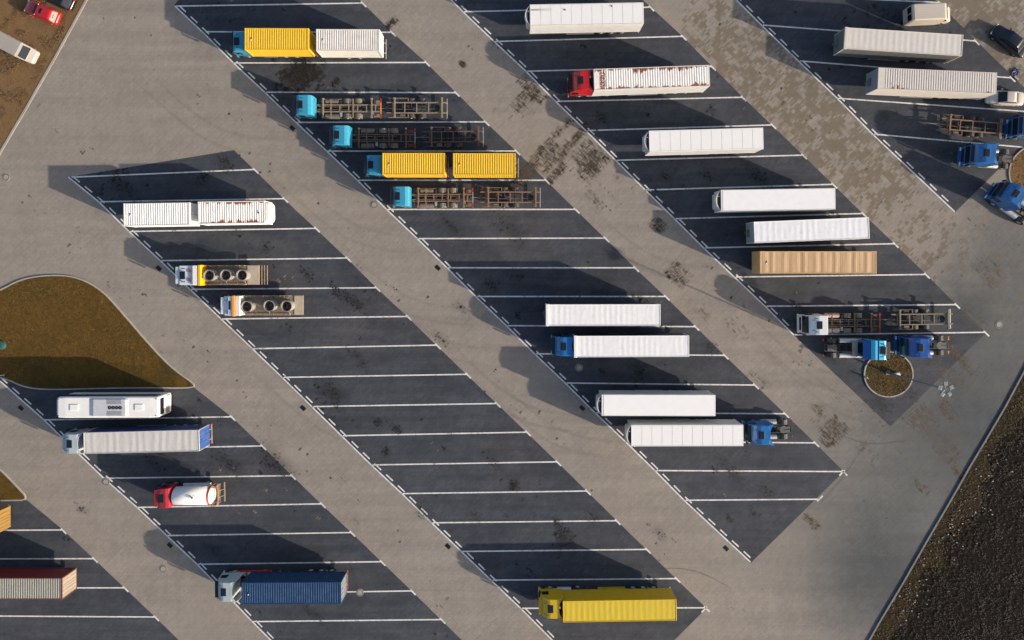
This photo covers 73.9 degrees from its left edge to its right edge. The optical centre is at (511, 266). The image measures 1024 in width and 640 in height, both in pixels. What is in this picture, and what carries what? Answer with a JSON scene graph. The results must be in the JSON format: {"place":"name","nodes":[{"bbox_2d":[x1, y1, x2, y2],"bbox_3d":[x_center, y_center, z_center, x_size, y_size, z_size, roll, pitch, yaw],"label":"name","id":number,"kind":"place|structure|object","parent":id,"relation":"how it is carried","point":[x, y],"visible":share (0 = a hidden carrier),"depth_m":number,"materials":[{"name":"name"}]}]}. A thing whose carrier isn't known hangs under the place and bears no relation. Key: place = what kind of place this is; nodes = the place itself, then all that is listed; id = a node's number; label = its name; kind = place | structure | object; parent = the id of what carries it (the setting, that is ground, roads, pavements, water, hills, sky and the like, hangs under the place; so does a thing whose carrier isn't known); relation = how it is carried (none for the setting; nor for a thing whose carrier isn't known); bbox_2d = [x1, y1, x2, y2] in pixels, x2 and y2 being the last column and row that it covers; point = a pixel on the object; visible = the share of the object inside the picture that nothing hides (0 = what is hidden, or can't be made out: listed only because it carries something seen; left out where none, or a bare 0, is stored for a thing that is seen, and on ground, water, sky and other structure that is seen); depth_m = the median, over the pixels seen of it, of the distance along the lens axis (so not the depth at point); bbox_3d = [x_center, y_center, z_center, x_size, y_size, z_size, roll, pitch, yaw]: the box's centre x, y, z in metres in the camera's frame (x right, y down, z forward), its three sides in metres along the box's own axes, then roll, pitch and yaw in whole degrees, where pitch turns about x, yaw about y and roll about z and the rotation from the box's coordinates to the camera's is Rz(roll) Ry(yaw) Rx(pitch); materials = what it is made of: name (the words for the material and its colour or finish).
{"place":"outdoors","nodes":[
{"label":"outdoors","id":0,"kind":"place"},
{"bbox_2d":[0,471,23,499],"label":"lawn","id":1,"kind":"structure","parent":0,"point":[14,493],"depth_m":85.41,"materials":[{"name":"brown plant"}]},
{"bbox_2d":[0,0,84,148],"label":"dirt lot","id":2,"kind":"structure","parent":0,"point":[24,74],"depth_m":85.49,"materials":[{"name":"soil"}]},
{"bbox_2d":[0,31,39,63],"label":"van","id":3,"kind":"object","parent":2,"relation":"on","point":[11,45],"visible":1,"depth_m":83.63,"materials":[{"name":"white paint"}]},
{"bbox_2d":[0,0,68,138],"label":"weeds","id":4,"kind":"object","parent":2,"relation":"on","point":[42,1],"visible":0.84,"depth_m":85.40,"materials":[{"name":"brown plant"}]},
{"bbox_2d":[24,0,61,25],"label":"car","id":5,"kind":"object","parent":2,"relation":"on","point":[43,12],"visible":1,"depth_m":84.48,"materials":[{"name":"red paint"}]},
{"bbox_2d":[46,0,76,11],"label":"car","id":6,"kind":"object","parent":2,"relation":"on","point":[68,5],"visible":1,"depth_m":84.55,"materials":[{"name":"white metal"}]},
{"bbox_2d":[0,276,192,389],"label":"lawn","id":7,"kind":"structure","parent":0,"point":[111,373],"depth_m":85.41,"materials":[{"name":"brown plant"}]},
{"bbox_2d":[0,0,1023,639],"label":"pavement","id":8,"kind":"structure","parent":0,"point":[120,86],"depth_m":85.50,"materials":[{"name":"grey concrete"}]},
{"bbox_2d":[0,469,25,500],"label":"island kerb","id":9,"kind":"structure","parent":8,"relation":"on","point":[10,479],"depth_m":85.38,"materials":[{"name":"concrete"}]},
{"bbox_2d":[0,0,87,153],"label":"kerb","id":10,"kind":"structure","parent":8,"relation":"on","point":[44,76],"depth_m":85.45,"materials":[{"name":"concrete"}]},
{"bbox_2d":[0,500,177,639],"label":"parking bays","id":11,"kind":"object","parent":8,"relation":"on","point":[26,515],"visible":0.88,"depth_m":85.50,"materials":[{"name":"grey asphalt"}]},
{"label":"skeletal trailer","id":12,"kind":"object","parent":11,"relation":"on","visible":0},
{"bbox_2d":[0,568,76,599],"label":"shipping container","id":13,"kind":"object","parent":12,"relation":"on","point":[33,583],"visible":1,"depth_m":81.54,"materials":[{"name":"metal"}]},
{"bbox_2d":[63,570,75,586],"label":"door","id":14,"kind":"structure","parent":13,"relation":"in","point":[69,578],"depth_m":82.88,"materials":[{"name":"beige metal"}]},
{"bbox_2d":[63,579,76,596],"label":"door","id":15,"kind":"structure","parent":13,"relation":"in","point":[71,586],"depth_m":82.88,"materials":[{"name":"beige metal"}]},
{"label":"skeletal trailer","id":16,"kind":"object","parent":11,"relation":"on","visible":0},
{"bbox_2d":[0,506,10,531],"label":"shipping container","id":17,"kind":"object","parent":16,"relation":"on","point":[5,517],"visible":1,"depth_m":83.46,"materials":[{"name":"metal"}]},
{"bbox_2d":[0,507,9,520],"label":"door","id":18,"kind":"structure","parent":17,"relation":"in","point":[4,514],"depth_m":83.39,"materials":[{"name":"paint"}]},
{"bbox_2d":[0,517,9,530],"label":"door","id":19,"kind":"structure","parent":17,"relation":"in","point":[5,523],"depth_m":83.29,"materials":[{"name":"paint"}]},
{"bbox_2d":[0,275,194,389],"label":"island kerb","id":20,"kind":"structure","parent":8,"relation":"on","point":[142,336],"depth_m":85.38,"materials":[{"name":"concrete"}]},
{"bbox_2d":[0,378,460,639],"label":"parking bays","id":21,"kind":"object","parent":8,"relation":"on","point":[275,548],"visible":0.77,"depth_m":85.50,"materials":[{"name":"grey asphalt"}]},
{"bbox_2d":[62,427,93,453],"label":"tractor unit","id":22,"kind":"object","parent":21,"relation":"on","point":[72,442],"visible":0.53,"depth_m":82.00,"materials":[{"name":"silver metal"}]},
{"bbox_2d":[55,392,170,417],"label":"coach","id":23,"kind":"object","parent":21,"relation":"on","point":[114,404],"visible":1,"depth_m":81.98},
{"bbox_2d":[79,392,159,393],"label":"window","id":24,"kind":"structure","parent":23,"relation":"in","point":[83,392],"depth_m":84.16,"materials":[{"name":"black glass"}]},
{"bbox_2d":[160,397,163,414],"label":"rear window","id":25,"kind":"structure","parent":23,"relation":"in","point":[161,399],"depth_m":82.78,"materials":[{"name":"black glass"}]},
{"bbox_2d":[83,424,212,453],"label":"curtain trailer","id":26,"kind":"object","parent":21,"relation":"on","point":[154,438],"visible":1,"depth_m":81.54,"materials":[{"name":"fabric"}]},
{"bbox_2d":[154,480,224,508],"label":"tank lorry","id":27,"kind":"object","parent":21,"relation":"on","point":[168,494],"visible":1,"depth_m":82.70,"materials":[{"name":"red paint"}]},
{"bbox_2d":[215,568,268,601],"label":"tractor unit","id":28,"kind":"object","parent":21,"relation":"on","point":[228,585],"visible":0.69,"depth_m":82.59,"materials":[{"name":"silver metal"}]},
{"bbox_2d":[236,568,347,589],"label":"skeletal trailer","id":29,"kind":"object","parent":21,"relation":"on","point":[319,570],"visible":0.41,"depth_m":84.76,"materials":[{"name":"metal"}]},
{"bbox_2d":[242,572,346,604],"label":"shipping container","id":30,"kind":"object","parent":29,"relation":"on","point":[258,588],"visible":1,"depth_m":81.44,"materials":[{"name":"blue metal"}]},
{"bbox_2d":[341,583,346,601],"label":"door","id":31,"kind":"structure","parent":30,"relation":"in","point":[344,590],"depth_m":82.62,"materials":[{"name":"grey metal"}]},
{"bbox_2d":[70,150,703,639],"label":"parking bays","id":32,"kind":"object","parent":8,"relation":"on","point":[324,326],"visible":0.89,"depth_m":85.50,"materials":[{"name":"grey asphalt"}]},
{"bbox_2d":[140,201,197,203],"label":"flat trailer","id":33,"kind":"object","parent":32,"relation":"on","point":[162,202],"visible":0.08,"depth_m":84.45,"materials":[{"name":"metal"}]},
{"bbox_2d":[123,202,199,226],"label":"swap body","id":34,"kind":"object","parent":33,"relation":"on","point":[158,215],"visible":0.91,"depth_m":81.63,"materials":[{"name":"white paint"}]},
{"bbox_2d":[190,204,197,214],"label":"door","id":35,"kind":"structure","parent":34,"relation":"in","point":[193,208],"depth_m":82.75,"materials":[{"name":"white paint"}]},
{"bbox_2d":[190,214,198,224],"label":"door","id":36,"kind":"structure","parent":34,"relation":"in","point":[193,218],"depth_m":82.80,"materials":[{"name":"white paint"}]},
{"bbox_2d":[175,264,267,286],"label":"flatbed lorry","id":37,"kind":"object","parent":32,"relation":"on","point":[189,275],"visible":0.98,"depth_m":84.14,"materials":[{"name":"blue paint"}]},
{"bbox_2d":[203,268,218,281],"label":"steel drum","id":38,"kind":"object","parent":37,"relation":"on","point":[206,275],"visible":1,"depth_m":83.51,"materials":[{"name":"metal"}]},
{"bbox_2d":[220,269,234,283],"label":"steel drum","id":39,"kind":"object","parent":37,"relation":"on","point":[223,276],"visible":1,"depth_m":83.51,"materials":[{"name":"metal"}]},
{"bbox_2d":[236,270,250,282],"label":"steel drum","id":40,"kind":"object","parent":37,"relation":"on","point":[239,277],"visible":1,"depth_m":83.49,"materials":[{"name":"metal"}]},
{"bbox_2d":[221,294,303,316],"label":"flatbed lorry","id":41,"kind":"object","parent":32,"relation":"on","point":[230,305],"visible":0.95,"depth_m":84.14,"materials":[{"name":"blue paint"}]},
{"bbox_2d":[241,299,255,312],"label":"steel drum","id":42,"kind":"object","parent":41,"relation":"on","point":[244,306],"visible":1,"depth_m":83.46,"materials":[{"name":"metal"}]},
{"bbox_2d":[263,300,277,313],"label":"steel drum","id":43,"kind":"object","parent":41,"relation":"on","point":[266,306],"visible":1,"depth_m":83.40,"materials":[{"name":"metal"}]},
{"bbox_2d":[280,300,294,314],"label":"steel drum","id":44,"kind":"object","parent":41,"relation":"on","point":[283,303],"visible":1,"depth_m":83.50,"materials":[{"name":"metal"}]},
{"bbox_2d":[538,585,582,618],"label":"tractor unit","id":45,"kind":"object","parent":32,"relation":"on","point":[550,597],"visible":0.71,"depth_m":82.58,"materials":[{"name":"yellow paint"}]},
{"bbox_2d":[560,585,676,621],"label":"curtain trailer","id":46,"kind":"object","parent":32,"relation":"on","point":[631,603],"visible":0.98,"depth_m":81.54,"materials":[{"name":"yellow paint"}]},
{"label":"flat trailer","id":47,"kind":"object","parent":32,"relation":"on","visible":0},
{"bbox_2d":[198,201,274,225],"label":"swap body","id":48,"kind":"object","parent":47,"relation":"on","point":[212,213],"visible":1,"depth_m":81.63,"materials":[{"name":"white paint"}]},
{"bbox_2d":[174,0,841,561],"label":"parking bays","id":49,"kind":"object","parent":8,"relation":"on","point":[796,480],"visible":0.78,"depth_m":85.50,"materials":[{"name":"grey asphalt"}]},
{"bbox_2d":[230,31,317,57],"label":"container lorry","id":50,"kind":"object","parent":49,"relation":"on","point":[237,43],"visible":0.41,"depth_m":82.59,"materials":[{"name":"blue paint"}]},
{"bbox_2d":[245,28,314,56],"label":"swap body","id":51,"kind":"object","parent":50,"relation":"on","point":[279,42],"visible":1,"depth_m":81.69,"materials":[{"name":"yellow paint"}]},
{"bbox_2d":[309,31,314,45],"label":"door","id":52,"kind":"structure","parent":51,"relation":"in","point":[311,37],"depth_m":82.92,"materials":[{"name":"yellow paint"}]},
{"bbox_2d":[309,41,314,54],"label":"door","id":53,"kind":"structure","parent":51,"relation":"in","point":[311,47],"depth_m":83.03,"materials":[{"name":"yellow paint"}]},
{"bbox_2d":[293,94,380,119],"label":"container lorry","id":54,"kind":"object","parent":49,"relation":"on","point":[304,106],"visible":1,"depth_m":84.40,"materials":[{"name":"blue paint"}]},
{"bbox_2d":[315,39,386,59],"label":"flat trailer","id":55,"kind":"object","parent":49,"relation":"on","point":[363,58],"visible":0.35,"depth_m":84.89,"materials":[{"name":"metal"}]},
{"bbox_2d":[316,29,383,57],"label":"swap body","id":56,"kind":"object","parent":55,"relation":"on","point":[349,43],"visible":1,"depth_m":81.69,"materials":[{"name":"white paint"}]},
{"bbox_2d":[329,124,415,148],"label":"container lorry","id":57,"kind":"object","parent":49,"relation":"on","point":[340,136],"visible":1,"depth_m":84.40,"materials":[{"name":"blue paint"}]},
{"bbox_2d":[363,154,448,177],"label":"container lorry","id":58,"kind":"object","parent":49,"relation":"on","point":[372,166],"visible":0.47,"depth_m":82.53,"materials":[{"name":"blue paint"}]},
{"bbox_2d":[382,153,446,177],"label":"swap body","id":59,"kind":"object","parent":58,"relation":"on","point":[414,165],"visible":1,"depth_m":81.67,"materials":[{"name":"yellow paint"}]},
{"bbox_2d":[377,97,447,118],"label":"flat trailer","id":60,"kind":"object","parent":49,"relation":"on","point":[420,115],"visible":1,"depth_m":84.48,"materials":[{"name":"metal"}]},
{"bbox_2d":[390,185,472,207],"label":"container lorry","id":61,"kind":"object","parent":49,"relation":"on","point":[401,196],"visible":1,"depth_m":84.40,"materials":[{"name":"blue paint"}]},
{"bbox_2d":[414,126,483,147],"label":"flat trailer","id":62,"kind":"object","parent":49,"relation":"on","point":[446,144],"visible":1,"depth_m":84.48,"materials":[{"name":"brown metal"}]},
{"bbox_2d":[471,187,540,207],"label":"flat trailer","id":63,"kind":"object","parent":49,"relation":"on","point":[514,190],"visible":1,"depth_m":84.48,"materials":[{"name":"metal"}]},
{"bbox_2d":[0,0,1023,639],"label":"painted bay markings","id":64,"kind":"object","parent":49,"relation":"on","point":[596,412],"visible":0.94,"depth_m":85.49,"materials":[{"name":"paint"}]},
{"bbox_2d":[551,334,573,356],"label":"tractor unit","id":65,"kind":"object","parent":49,"relation":"on","point":[561,344],"visible":0.73,"depth_m":81.86,"materials":[{"name":"blue paint"}]},
{"bbox_2d":[543,303,660,325],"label":"curtain trailer","id":66,"kind":"object","parent":49,"relation":"on","point":[601,314],"visible":1,"depth_m":81.54,"materials":[{"name":"white fabric"}]},
{"bbox_2d":[572,333,688,357],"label":"curtain trailer","id":67,"kind":"object","parent":49,"relation":"on","point":[634,345],"visible":0.96,"depth_m":81.54,"materials":[{"name":"white fabric"}]},
{"bbox_2d":[596,390,715,415],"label":"box trailer","id":68,"kind":"object","parent":49,"relation":"on","point":[655,402],"visible":1,"depth_m":81.46,"materials":[{"name":"white paint"}]},
{"bbox_2d":[625,418,742,445],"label":"box trailer","id":69,"kind":"object","parent":49,"relation":"on","point":[699,432],"visible":1,"depth_m":81.46,"materials":[{"name":"white paint"}]},
{"bbox_2d":[741,418,792,444],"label":"tractor unit","id":70,"kind":"object","parent":49,"relation":"on","point":[757,432],"visible":0.98,"depth_m":83.08,"materials":[{"name":"blue paint"}]},
{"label":"flat trailer","id":71,"kind":"object","parent":49,"relation":"on","visible":0},
{"bbox_2d":[453,153,515,177],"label":"swap body","id":72,"kind":"object","parent":71,"relation":"on","point":[484,165],"visible":1,"depth_m":81.67,"materials":[{"name":"yellow paint"}]},
{"bbox_2d":[62,7,984,634],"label":"oil stains","id":73,"kind":"object","parent":8,"relation":"on","point":[298,67],"visible":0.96,"depth_m":85.47,"materials":[{"name":"black liquid"}]},
{"bbox_2d":[453,0,984,425],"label":"parking bays","id":74,"kind":"object","parent":8,"relation":"on","point":[691,173],"visible":0.73,"depth_m":85.50,"materials":[{"name":"grey asphalt"}]},
{"bbox_2d":[525,2,643,34],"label":"box trailer","id":75,"kind":"object","parent":74,"relation":"on","point":[598,18],"visible":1,"depth_m":81.51,"materials":[{"name":"white paint"}]},
{"bbox_2d":[567,70,610,97],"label":"tractor unit","id":76,"kind":"object","parent":74,"relation":"on","point":[578,84],"visible":0.74,"depth_m":82.15,"materials":[{"name":"red paint"}]},
{"bbox_2d":[590,65,709,95],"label":"box trailer","id":77,"kind":"object","parent":74,"relation":"on","point":[664,80],"visible":0.98,"depth_m":81.52,"materials":[{"name":"white paint"}]},
{"bbox_2d":[642,128,763,155],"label":"box trailer","id":78,"kind":"object","parent":74,"relation":"on","point":[704,141],"visible":1,"depth_m":81.51,"materials":[{"name":"white paint"}]},
{"bbox_2d":[712,188,835,212],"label":"box trailer","id":79,"kind":"object","parent":74,"relation":"on","point":[773,200],"visible":1,"depth_m":81.51,"materials":[{"name":"white paint"}]},
{"bbox_2d":[744,217,869,243],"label":"curtain trailer","id":80,"kind":"object","parent":74,"relation":"on","point":[807,230],"visible":1,"depth_m":81.54,"materials":[{"name":"white fabric"}]},
{"bbox_2d":[797,313,880,335],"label":"container lorry","id":81,"kind":"object","parent":74,"relation":"on","point":[812,324],"visible":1,"depth_m":84.39,"materials":[{"name":"white paint"}]},
{"bbox_2d":[822,338,889,360],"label":"tractor unit","id":82,"kind":"object","parent":74,"relation":"on","point":[875,349],"visible":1,"depth_m":84.00,"materials":[{"name":"paint"}]},
{"bbox_2d":[865,353,912,397],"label":"planted roundel","id":83,"kind":"object","parent":74,"relation":"on","point":[879,371],"visible":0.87,"depth_m":85.41,"materials":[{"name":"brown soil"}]},
{"bbox_2d":[886,371,953,396],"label":"lamp mast","id":84,"kind":"object","parent":83,"relation":"on","point":[948,393],"visible":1,"depth_m":74.06,"materials":[{"name":"grey metal"}]},
{"bbox_2d":[864,351,913,396],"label":"island kerb","id":85,"kind":"structure","parent":74,"relation":"on","point":[888,396],"depth_m":85.38,"materials":[{"name":"concrete"}]},
{"bbox_2d":[880,309,952,329],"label":"flat trailer","id":86,"kind":"object","parent":74,"relation":"on","point":[926,326],"visible":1,"depth_m":84.47,"materials":[{"name":"brown metal"}]},
{"bbox_2d":[894,335,948,357],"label":"tractor unit","id":87,"kind":"object","parent":74,"relation":"on","point":[918,346],"visible":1,"depth_m":83.10,"materials":[{"name":"blue paint"}]},
{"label":"skeletal trailer","id":88,"kind":"object","parent":74,"relation":"on","visible":0},
{"bbox_2d":[752,251,876,273],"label":"shipping container","id":89,"kind":"object","parent":88,"relation":"on","point":[814,261],"visible":1,"depth_m":81.51,"materials":[{"name":"orange metal"}]},
{"bbox_2d":[738,0,1023,211],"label":"parking bays","id":90,"kind":"object","parent":8,"relation":"on","point":[933,163],"visible":0.67,"depth_m":85.50,"materials":[{"name":"grey asphalt"}]},
{"bbox_2d":[832,27,962,63],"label":"curtain trailer","id":91,"kind":"object","parent":90,"relation":"on","point":[903,46],"visible":1,"depth_m":81.54,"materials":[{"name":"metal"}]},
{"bbox_2d":[903,3,949,26],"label":"van","id":92,"kind":"object","parent":90,"relation":"on","point":[938,14],"visible":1,"depth_m":83.08,"materials":[{"name":"white paint"}]},
{"bbox_2d":[864,67,996,99],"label":"box trailer","id":93,"kind":"object","parent":90,"relation":"on","point":[931,84],"visible":1,"depth_m":81.52,"materials":[{"name":"metal"}]},
{"bbox_2d":[924,114,1004,138],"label":"flat trailer","id":94,"kind":"object","parent":90,"relation":"on","point":[978,134],"visible":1,"depth_m":84.47,"materials":[{"name":"metal"}]},
{"bbox_2d":[957,143,1013,169],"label":"tractor unit","id":95,"kind":"object","parent":90,"relation":"on","point":[983,155],"visible":1,"depth_m":83.19,"materials":[{"name":"paint"}]},
{"bbox_2d":[984,88,1023,106],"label":"van","id":96,"kind":"object","parent":90,"relation":"on","point":[1008,98],"visible":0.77,"depth_m":84.56,"materials":[{"name":"white paint"}]},
{"bbox_2d":[1003,115,1023,139],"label":"tractor unit","id":97,"kind":"object","parent":90,"relation":"on","point":[1013,128],"visible":1,"depth_m":83.61,"materials":[{"name":"paint"}]},
{"bbox_2d":[868,370,1023,639],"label":"kerb","id":98,"kind":"structure","parent":8,"relation":"on","point":[946,507],"depth_m":85.37,"materials":[{"name":"grey concrete"}]},
{"bbox_2d":[983,180,1023,224],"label":"tractor unit","id":99,"kind":"object","parent":8,"relation":"on","point":[1005,197],"visible":1,"depth_m":83.09,"materials":[{"name":"paint"}]},
{"bbox_2d":[989,24,1023,57],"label":"car","id":100,"kind":"object","parent":8,"relation":"on","point":[1011,41],"visible":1,"depth_m":84.56,"materials":[{"name":"black paint"}]},
{"bbox_2d":[1008,148,1023,181],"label":"island kerb","id":101,"kind":"structure","parent":8,"relation":"on","point":[1011,164],"depth_m":85.38,"materials":[{"name":"concrete"}]},
{"bbox_2d":[1010,151,1023,185],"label":"planted roundel","id":102,"kind":"object","parent":8,"relation":"on","point":[1017,167],"visible":0.76,"depth_m":85.41,"materials":[{"name":"soil"}]},
{"bbox_2d":[871,375,1023,639],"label":"verge","id":103,"kind":"structure","parent":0,"point":[928,562],"depth_m":85.47,"materials":[{"name":"brown soil"}]},
{"bbox_2d":[891,454,1012,625],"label":"litter","id":104,"kind":"object","parent":103,"relation":"on","point":[952,547],"visible":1,"depth_m":85.39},
{"bbox_2d":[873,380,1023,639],"bbox_3d":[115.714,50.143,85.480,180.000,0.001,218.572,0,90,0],"label":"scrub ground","id":105,"kind":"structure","parent":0,"point":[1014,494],"depth_m":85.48,"materials":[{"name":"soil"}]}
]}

